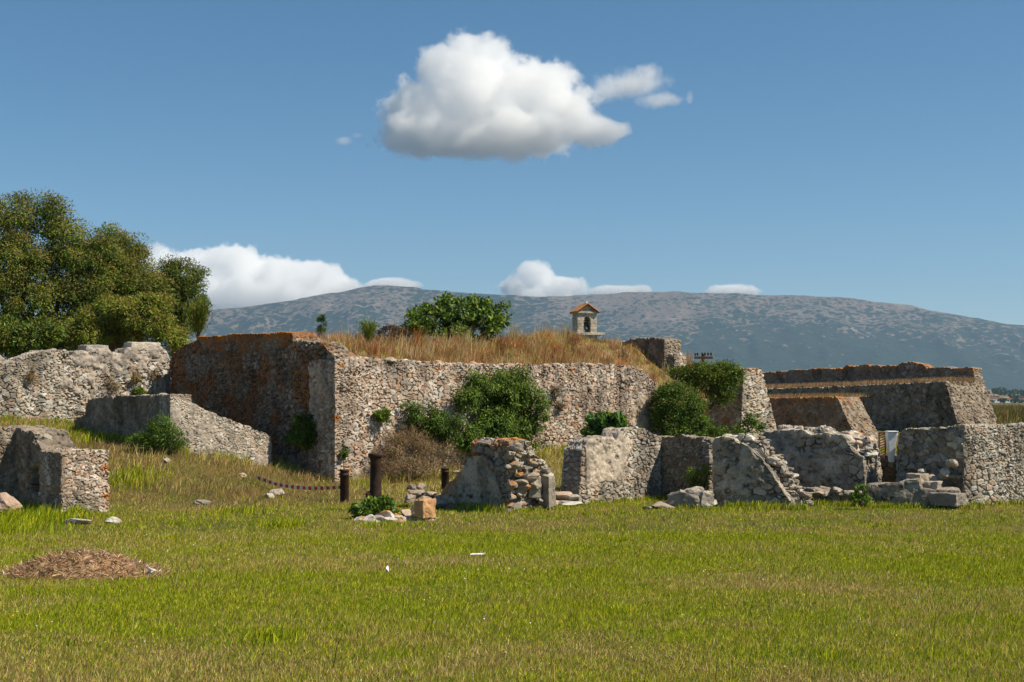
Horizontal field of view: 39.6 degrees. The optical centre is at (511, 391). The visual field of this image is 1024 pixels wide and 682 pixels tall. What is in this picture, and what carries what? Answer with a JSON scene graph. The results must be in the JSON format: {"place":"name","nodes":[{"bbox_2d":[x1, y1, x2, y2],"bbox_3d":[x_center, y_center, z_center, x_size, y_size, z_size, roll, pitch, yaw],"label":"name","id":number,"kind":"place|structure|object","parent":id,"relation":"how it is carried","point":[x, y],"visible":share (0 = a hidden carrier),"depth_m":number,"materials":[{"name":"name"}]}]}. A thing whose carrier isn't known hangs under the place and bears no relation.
{"place":"outdoors","nodes":[
{"label":"outdoors","id":0,"kind":"place"},
{"bbox_2d":[0,415,324,496],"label":"slope grass","id":1,"kind":"structure","parent":0,"point":[254,468],"depth_m":35.40,"materials":[{"name":"green plant"}]},
{"bbox_2d":[0,390,1023,681],"bbox_3d":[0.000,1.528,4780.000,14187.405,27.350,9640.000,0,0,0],"label":"ground","id":2,"kind":"structure","parent":0,"point":[198,474],"depth_m":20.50,"materials":[{"name":"green plant"}]},
{"bbox_2d":[0,492,22,511],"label":"fallen masonry","id":3,"kind":"object","parent":2,"relation":"on","point":[6,499],"visible":0.8,"depth_m":27.19,"materials":[{"name":"stone"}]},
{"bbox_2d":[0,312,72,359],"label":"broad leaved tree","id":4,"kind":"object","parent":2,"relation":"on","point":[22,337],"visible":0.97,"depth_m":53.55,"materials":[{"name":"green plant"}]},
{"bbox_2d":[0,424,109,511],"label":"ruined chamber","id":5,"kind":"object","parent":2,"relation":"on","point":[42,463],"visible":0.85,"depth_m":28.66,"materials":[{"name":"stone"}]},
{"bbox_2d":[0,188,141,358],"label":"broad leaved tree","id":6,"kind":"object","parent":2,"relation":"on","point":[43,297],"visible":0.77,"depth_m":59.27,"materials":[{"name":"green plant"}]},
{"bbox_2d":[60,518,91,523],"bbox_3d":[-7.850,2.349,25.665,0.844,0.133,0.431,-4,-8,37],"label":"stone","id":7,"kind":"object","parent":2,"relation":"on","point":[78,521],"visible":0.66,"depth_m":25.42,"materials":[{"name":"grey stone"}]},
{"bbox_2d":[0,346,170,422],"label":"long wall","id":8,"kind":"structure","parent":2,"relation":"on","point":[71,384],"depth_m":42.21,"materials":[{"name":"stone"}]},
{"bbox_2d":[25,362,38,386],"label":"dry tuft","id":9,"kind":"object","parent":8,"relation":"attached to","point":[32,377],"visible":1,"depth_m":41.27,"materials":[{"name":"brown plant"}]},
{"bbox_2d":[78,345,108,350],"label":"coping block","id":10,"kind":"structure","parent":8,"relation":"on","point":[85,347],"depth_m":42.88,"materials":[{"name":"stone"}]},
{"bbox_2d":[105,376,122,391],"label":"dry tuft","id":11,"kind":"object","parent":8,"relation":"attached to","point":[115,386],"visible":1,"depth_m":43.01,"materials":[{"name":"brown plant"}]},
{"bbox_2d":[129,368,142,383],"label":"dry tuft","id":12,"kind":"object","parent":8,"relation":"attached to","point":[137,377],"visible":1,"depth_m":43.46,"materials":[{"name":"brown plant"}]},
{"bbox_2d":[131,386,146,394],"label":"leafy plant","id":13,"kind":"object","parent":8,"relation":"attached to","point":[138,391],"visible":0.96,"depth_m":43.47,"materials":[{"name":"green plant"}]},
{"bbox_2d":[122,342,160,348],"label":"coping block","id":14,"kind":"structure","parent":8,"relation":"on","point":[144,345],"depth_m":43.94,"materials":[{"name":"stone"}]},
{"bbox_2d":[147,364,161,380],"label":"dry tuft","id":15,"kind":"object","parent":8,"relation":"attached to","point":[155,376],"visible":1,"depth_m":43.93,"materials":[{"name":"brown plant"}]},
{"bbox_2d":[0,546,198,582],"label":"clippings heap","id":16,"kind":"object","parent":2,"relation":"on","point":[75,564],"visible":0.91,"depth_m":18.32,"materials":[{"name":"brown plant"}]},
{"bbox_2d":[145,567,154,573],"bbox_3d":[-4.691,2.329,18.449,0.141,0.106,0.098,0,0,0],"label":"stone","id":17,"kind":"object","parent":16,"relation":"on","point":[149,570],"visible":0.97,"depth_m":18.42,"materials":[{"name":"white stone"}]},
{"bbox_2d":[104,517,120,522],"bbox_3d":[-7.214,2.329,25.709,0.270,0.144,0.235,-3,-6,8],"label":"stone","id":18,"kind":"object","parent":2,"relation":"on","point":[113,519],"visible":0.89,"depth_m":25.64,"materials":[{"name":"white stone"}]},
{"bbox_2d":[61,222,178,351],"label":"broad leaved tree","id":19,"kind":"object","parent":2,"relation":"on","point":[141,280],"visible":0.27,"depth_m":61.67,"materials":[{"name":"green plant"}]},
{"bbox_2d":[61,290,191,359],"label":"broad leaved tree","id":20,"kind":"object","parent":2,"relation":"on","point":[151,316],"visible":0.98,"depth_m":55.39,"materials":[{"name":"green plant"}]},
{"bbox_2d":[123,410,190,453],"bbox_3d":[-8.878,1.074,35.624,1.768,1.307,0.850,0,0,0],"label":"fennel clump","id":21,"kind":"object","parent":2,"relation":"on","point":[154,436],"visible":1,"depth_m":35.52,"materials":[{"name":"green plant"}]},
{"bbox_2d":[74,393,271,466],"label":"wall","id":22,"kind":"structure","parent":2,"relation":"on","point":[205,429],"depth_m":37.22,"materials":[{"name":"stone"}]},
{"bbox_2d":[144,253,211,355],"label":"broad leaved tree","id":23,"kind":"object","parent":2,"relation":"on","point":[189,281],"visible":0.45,"depth_m":63.45,"materials":[{"name":"green plant"}]},
{"bbox_2d":[193,499,211,504],"bbox_3d":[-6.831,2.453,31.287,0.311,0.163,0.409,7,1,33],"label":"stone","id":24,"kind":"object","parent":2,"relation":"on","point":[201,501],"visible":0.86,"depth_m":31.18,"materials":[{"name":"grey stone"}]},
{"bbox_2d":[260,493,274,498],"bbox_3d":[-5.601,2.408,32.627,0.286,0.186,0.262,0,0,32],"label":"stone","id":25,"kind":"object","parent":2,"relation":"on","point":[267,495],"visible":0.69,"depth_m":32.54,"materials":[{"name":"white stone"}]},
{"bbox_2d":[269,489,284,495],"bbox_3d":[-5.500,2.370,33.226,0.317,0.229,0.295,0,0,-43],"label":"stone","id":26,"kind":"object","parent":2,"relation":"on","point":[277,491],"visible":0.65,"depth_m":33.13,"materials":[{"name":"beige stone"}]},
{"bbox_2d":[340,469,348,502],"bbox_3d":[-3.771,2.263,32.000,0.220,1.034,0.218,0,0,0],"label":"iron post","id":27,"kind":"object","parent":2,"relation":"on","point":[344,484],"visible":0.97,"depth_m":31.92,"materials":[{"name":"brown metal"}]},
{"bbox_2d":[255,475,339,489],"bbox_3d":[-5.039,2.151,33.301,0.038,0.253,3.573,0,0,-43],"label":"chain","id":28,"kind":"object","parent":27,"relation":"attached to","point":[299,487],"visible":1,"depth_m":33.22,"materials":[{"name":"black metal"}]},
{"bbox_2d":[363,453,382,498],"bbox_3d":[-2.834,2.001,29.000,0.414,1.490,0.305,0,0,0],"label":"iron post","id":29,"kind":"object","parent":2,"relation":"on","point":[375,475],"visible":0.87,"depth_m":28.90,"materials":[{"name":"brown metal"}]},
{"bbox_2d":[354,507,438,521],"bbox_3d":[-2.169,2.332,26.462,1.573,0.368,0.981,0,0,-17],"label":"rubble bed","id":30,"kind":"object","parent":2,"relation":"on","point":[386,515],"visible":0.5,"depth_m":26.25,"materials":[{"name":"stone"}]},
{"bbox_2d":[348,494,401,517],"bbox_3d":[-2.556,2.197,26.596,1.028,0.611,0.483,0,0,0],"label":"leafy plant","id":31,"kind":"object","parent":30,"relation":"on","point":[368,505],"visible":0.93,"depth_m":26.50,"materials":[{"name":"green plant"}]},
{"bbox_2d":[365,421,463,480],"bbox_3d":[-2.563,1.598,38.325,2.874,1.747,1.545,0,0,-18],"label":"dry bush","id":32,"kind":"object","parent":2,"relation":"on","point":[421,461],"visible":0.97,"depth_m":38.39,"materials":[{"name":"brown plant"}]},
{"bbox_2d":[414,498,435,518],"bbox_3d":[-1.605,2.154,26.248,0.329,0.372,0.299,0,0,-42],"label":"orange block","id":33,"kind":"object","parent":2,"relation":"on","point":[424,508],"depth_m":26.16,"materials":[{"name":"stone"}]},
{"bbox_2d":[404,483,447,506],"bbox_3d":[-1.760,2.166,29.867,1.007,0.466,1.180,0,0,0],"label":"stone pile","id":34,"kind":"object","parent":2,"relation":"on","point":[414,494],"visible":0.79,"depth_m":29.83,"materials":[{"name":"stone"}]},
{"bbox_2d":[169,331,708,482],"bbox_3d":[0.594,0.336,50.263,25.109,4.687,12.104,0,0,-42],"label":"bastion","id":35,"kind":"object","parent":2,"relation":"on","point":[341,393],"visible":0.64,"depth_m":39.91,"materials":[{"name":"stone"}]},
{"bbox_2d":[182,291,212,337],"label":"broom shrub","id":36,"kind":"object","parent":35,"relation":"on","point":[198,314],"visible":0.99,"depth_m":47.28,"materials":[{"name":"green plant"}]},
{"bbox_2d":[281,413,317,450],"bbox_3d":[-5.620,1.105,38.232,1.178,1.089,0.790,0,0,-17],"label":"bush","id":37,"kind":"object","parent":35,"relation":"attached to","point":[299,439],"visible":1,"depth_m":38.12,"materials":[{"name":"green plant"}]},
{"bbox_2d":[315,314,327,335],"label":"sapling","id":38,"kind":"object","parent":35,"relation":"on","point":[321,318],"visible":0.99,"depth_m":43.98,"materials":[{"name":"green plant"}]},
{"bbox_2d":[338,447,348,458],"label":"plant","id":39,"kind":"object","parent":35,"relation":"attached to","point":[341,453],"visible":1,"depth_m":37.50,"materials":[{"name":"green plant"}]},
{"bbox_2d":[356,316,379,344],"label":"broom shrub","id":40,"kind":"object","parent":35,"relation":"on","point":[369,331],"visible":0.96,"depth_m":41.40,"materials":[{"name":"green plant"}]},
{"bbox_2d":[371,405,391,425],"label":"bush","id":41,"kind":"object","parent":35,"relation":"attached to","point":[379,415],"visible":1,"depth_m":38.25,"materials":[{"name":"green plant"}]},
{"bbox_2d":[374,324,410,340],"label":"dry bush","id":42,"kind":"object","parent":35,"relation":"on","point":[394,328],"visible":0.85,"depth_m":43.95,"materials":[{"name":"brown plant"}]},
{"bbox_2d":[398,399,466,448],"bbox_3d":[-2.182,0.914,39.332,2.145,1.434,1.154,0,0,-34],"label":"bush","id":43,"kind":"object","parent":35,"relation":"attached to","point":[436,423],"visible":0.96,"depth_m":39.17,"materials":[{"name":"green plant"}]},
{"bbox_2d":[399,291,514,342],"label":"fig bush","id":44,"kind":"object","parent":35,"relation":"on","point":[488,318],"visible":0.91,"depth_m":47.02,"materials":[{"name":"green plant"}]},
{"bbox_2d":[257,316,708,430],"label":"dry grass","id":45,"kind":"structure","parent":35,"relation":"on","point":[601,343],"depth_m":46.60,"materials":[{"name":"brown plant"}]},
{"bbox_2d":[452,360,554,454],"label":"bush","id":46,"kind":"object","parent":35,"relation":"attached to","point":[513,397],"visible":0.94,"depth_m":40.75,"materials":[{"name":"green plant"}]},
{"bbox_2d":[549,385,567,413],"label":"plant","id":47,"kind":"object","parent":35,"relation":"attached to","point":[560,405],"visible":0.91,"depth_m":42.78,"materials":[{"name":"brown plant"}]},
{"bbox_2d":[622,337,680,371],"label":"tower remnant","id":48,"kind":"object","parent":35,"relation":"on","point":[660,348],"visible":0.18,"depth_m":52.42,"materials":[{"name":"stone"}]},
{"bbox_2d":[667,352,686,381],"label":"masonry remnant","id":49,"kind":"object","parent":35,"relation":"on","point":[676,359],"visible":0.14,"depth_m":52.15,"materials":[{"name":"stone"}]},
{"bbox_2d":[441,468,448,489],"bbox_3d":[-1.644,2.292,35.000,0.209,0.844,0.207,0,0,0],"label":"iron post","id":50,"kind":"object","parent":2,"relation":"on","point":[444,476],"visible":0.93,"depth_m":34.91,"materials":[{"name":"brown metal"}]},
{"bbox_2d":[439,437,555,511],"bbox_3d":[-0.219,1.834,29.119,1.471,1.858,2.420,0,0,-42],"label":"rubble ruin","id":51,"kind":"object","parent":2,"relation":"on","point":[512,473],"visible":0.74,"depth_m":28.43,"materials":[{"name":"stone"}]},
{"bbox_2d":[0,510,1011,680],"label":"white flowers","id":52,"kind":"object","parent":2,"relation":"on","point":[509,568],"visible":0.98,"depth_m":20.10,"materials":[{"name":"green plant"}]},
{"bbox_2d":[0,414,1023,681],"bbox_3d":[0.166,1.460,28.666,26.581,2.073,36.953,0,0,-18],"label":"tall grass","id":53,"kind":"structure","parent":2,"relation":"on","point":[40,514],"depth_m":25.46,"materials":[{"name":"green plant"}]},
{"bbox_2d":[0,504,1023,681],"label":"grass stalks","id":54,"kind":"object","parent":2,"relation":"on","point":[550,599],"depth_m":15.30,"materials":[{"name":"green plant"}]},
{"bbox_2d":[3,507,1022,668],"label":"yellow flowers","id":55,"kind":"object","parent":2,"relation":"on","point":[542,601],"visible":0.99,"depth_m":16.24,"materials":[{"name":"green plant"}]},
{"bbox_2d":[556,491,582,506],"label":"fallen blocks","id":56,"kind":"object","parent":2,"relation":"on","point":[566,498],"depth_m":29.81,"materials":[{"name":"stone"}]},
{"bbox_2d":[570,301,604,339],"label":"belfry","id":57,"kind":"object","parent":2,"relation":"on","point":[586,311],"visible":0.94,"depth_m":75.06,"materials":[{"name":"stone"}]},
{"bbox_2d":[580,409,640,436],"bbox_3d":[2.369,0.895,34.019,1.559,0.987,0.949,0,0,0],"label":"leafy plant","id":58,"kind":"object","parent":2,"relation":"on","point":[598,423],"visible":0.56,"depth_m":33.84,"materials":[{"name":"green plant"}]},
{"bbox_2d":[561,426,661,503],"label":"ruined wall","id":59,"kind":"structure","parent":2,"relation":"on","point":[610,463],"depth_m":30.93,"materials":[{"name":"stone"}]},
{"bbox_2d":[647,377,714,435],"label":"evergreen shrub","id":60,"kind":"object","parent":2,"relation":"on","point":[686,418],"visible":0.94,"depth_m":44.96,"materials":[{"name":"green plant"}]},
{"bbox_2d":[644,486,717,509],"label":"fallen blocks","id":61,"kind":"object","parent":2,"relation":"on","point":[693,495],"depth_m":29.07,"materials":[{"name":"stone"}]},
{"bbox_2d":[659,434,714,494],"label":"ruined wall","id":62,"kind":"structure","parent":2,"relation":"on","point":[680,453],"depth_m":31.59,"materials":[{"name":"stone"}]},
{"bbox_2d":[681,463,712,489],"bbox_3d":[3.992,1.866,30.288,0.790,0.716,0.540,0,0,0],"label":"leafy plant","id":63,"kind":"object","parent":2,"relation":"on","point":[693,483],"visible":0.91,"depth_m":30.25,"materials":[{"name":"green plant"}]},
{"bbox_2d":[694,352,712,362],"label":"utility pole","id":64,"kind":"object","parent":2,"relation":"on","point":[702,357],"visible":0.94,"depth_m":94.79,"materials":[{"name":"brown wood"}]},
{"bbox_2d":[665,359,747,409],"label":"evergreen shrub","id":65,"kind":"object","parent":2,"relation":"on","point":[703,375],"visible":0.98,"depth_m":47.41,"materials":[{"name":"green plant"}]},
{"bbox_2d":[695,412,767,437],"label":"evergreen shrub","id":66,"kind":"object","parent":2,"relation":"on","point":[720,430],"visible":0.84,"depth_m":44.71,"materials":[{"name":"green plant"}]},
{"bbox_2d":[708,368,775,436],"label":"wall stub","id":67,"kind":"object","parent":2,"relation":"on","point":[752,397],"depth_m":48.98,"materials":[{"name":"stone"}]},
{"bbox_2d":[712,433,813,506],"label":"broken wall","id":68,"kind":"structure","parent":2,"relation":"on","point":[748,467],"depth_m":29.54,"materials":[{"name":"stone"}]},
{"bbox_2d":[758,424,881,501],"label":"long ruined wall","id":69,"kind":"structure","parent":2,"relation":"on","point":[828,462],"depth_m":31.27,"materials":[{"name":"stone"}]},
{"bbox_2d":[878,432,885,456],"bbox_3d":[8.229,1.165,31.600,0.176,0.553,0.035,0,0,0],"label":"rusty grille","id":70,"kind":"object","parent":69,"relation":"on","point":[879,445],"visible":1,"depth_m":31.59,"materials":[{"name":"brown metal"}]},
{"bbox_2d":[769,396,883,446],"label":"redoubt","id":71,"kind":"object","parent":2,"relation":"on","point":[840,414],"visible":0.38,"depth_m":55.51,"materials":[{"name":"stone"}]},
{"bbox_2d":[767,392,868,397],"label":"redoubt grass","id":72,"kind":"structure","parent":71,"relation":"on","point":[787,395],"depth_m":56.65,"materials":[{"name":"brown plant"}]},
{"bbox_2d":[849,483,873,505],"bbox_3d":[7.093,2.084,28.898,0.484,0.477,0.315,0,0,0],"label":"leafy plant","id":73,"kind":"object","parent":2,"relation":"on","point":[855,497],"visible":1,"depth_m":28.86,"materials":[{"name":"green plant"}]},
{"bbox_2d":[762,361,996,430],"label":"bastion","id":74,"kind":"object","parent":2,"relation":"on","point":[898,406],"visible":0.59,"depth_m":63.95,"materials":[{"name":"stone"}]},
{"bbox_2d":[766,375,976,387],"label":"terrace grass","id":75,"kind":"structure","parent":74,"relation":"on","point":[857,382],"depth_m":65.46,"materials":[{"name":"brown plant"}]},
{"bbox_2d":[880,452,896,481],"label":"back wall","id":76,"kind":"structure","parent":2,"relation":"on","point":[889,471],"depth_m":31.91,"materials":[{"name":"stone"}]},
{"bbox_2d":[885,431,898,461],"bbox_3d":[8.351,1.206,31.300,0.239,0.687,0.300,0,0,0],"label":"white chute","id":77,"kind":"object","parent":2,"relation":"on","point":[891,438],"visible":1,"depth_m":31.21,"materials":[{"name":"paint"}]},
{"bbox_2d":[863,473,966,507],"bbox_3d":[8.358,2.171,29.506,2.121,0.946,1.009,0,0,28],"label":"foundation","id":78,"kind":"object","parent":2,"relation":"on","point":[914,488],"visible":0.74,"depth_m":29.30,"materials":[{"name":"stone"}]},
{"bbox_2d":[895,424,968,502],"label":"gap toothed wall","id":79,"kind":"structure","parent":2,"relation":"on","point":[933,453],"depth_m":30.36,"materials":[{"name":"stone"}]},
{"bbox_2d":[947,422,1023,504],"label":"ruined wall","id":80,"kind":"structure","parent":2,"relation":"on","point":[993,470],"depth_m":30.07,"materials":[{"name":"stone"}]},
{"bbox_2d":[991,387,1006,395],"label":"tree","id":81,"kind":"object","parent":2,"relation":"on","point":[1001,391],"visible":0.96,"depth_m":2759.30,"materials":[{"name":"green plant"}]},
{"bbox_2d":[996,398,1008,402],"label":"tree","id":82,"kind":"object","parent":2,"relation":"on","point":[1002,400],"visible":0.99,"depth_m":1815.25,"materials":[{"name":"green plant"}]},
{"bbox_2d":[1003,389,1021,395],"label":"tree","id":83,"kind":"object","parent":2,"relation":"on","point":[1010,392],"visible":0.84,"depth_m":2692.99,"materials":[{"name":"green plant"}]},
{"bbox_2d":[1010,398,1019,402],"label":"tree","id":84,"kind":"object","parent":2,"relation":"on","point":[1015,400],"visible":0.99,"depth_m":1813.93,"materials":[{"name":"green plant"}]},
{"bbox_2d":[1009,395,1021,398],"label":"tree","id":85,"kind":"object","parent":2,"relation":"on","point":[1015,396],"visible":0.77,"depth_m":2186.29,"materials":[{"name":"green plant"}]},
{"bbox_2d":[1015,390,1023,395],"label":"tree","id":86,"kind":"object","parent":2,"relation":"on","point":[1020,392],"visible":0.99,"depth_m":2653.63,"materials":[{"name":"green plant"}]},
{"bbox_2d":[0,0,1023,324],"label":"sky","id":87,"kind":"structure","parent":0,"point":[869,150],"materials":[{"name":"blue"}]},
{"bbox_2d":[3,285,1023,389],"bbox_3d":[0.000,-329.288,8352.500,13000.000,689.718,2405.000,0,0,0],"label":"mountain","id":88,"kind":"structure","parent":0,"point":[769,333],"depth_m":8409.31,"materials":[{"name":"grey stone"}]},
{"bbox_2d":[909,402,1023,427],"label":"rough grass","id":89,"kind":"structure","parent":0,"point":[1009,412],"depth_m":69.97,"materials":[{"name":"plant"}]}
]}

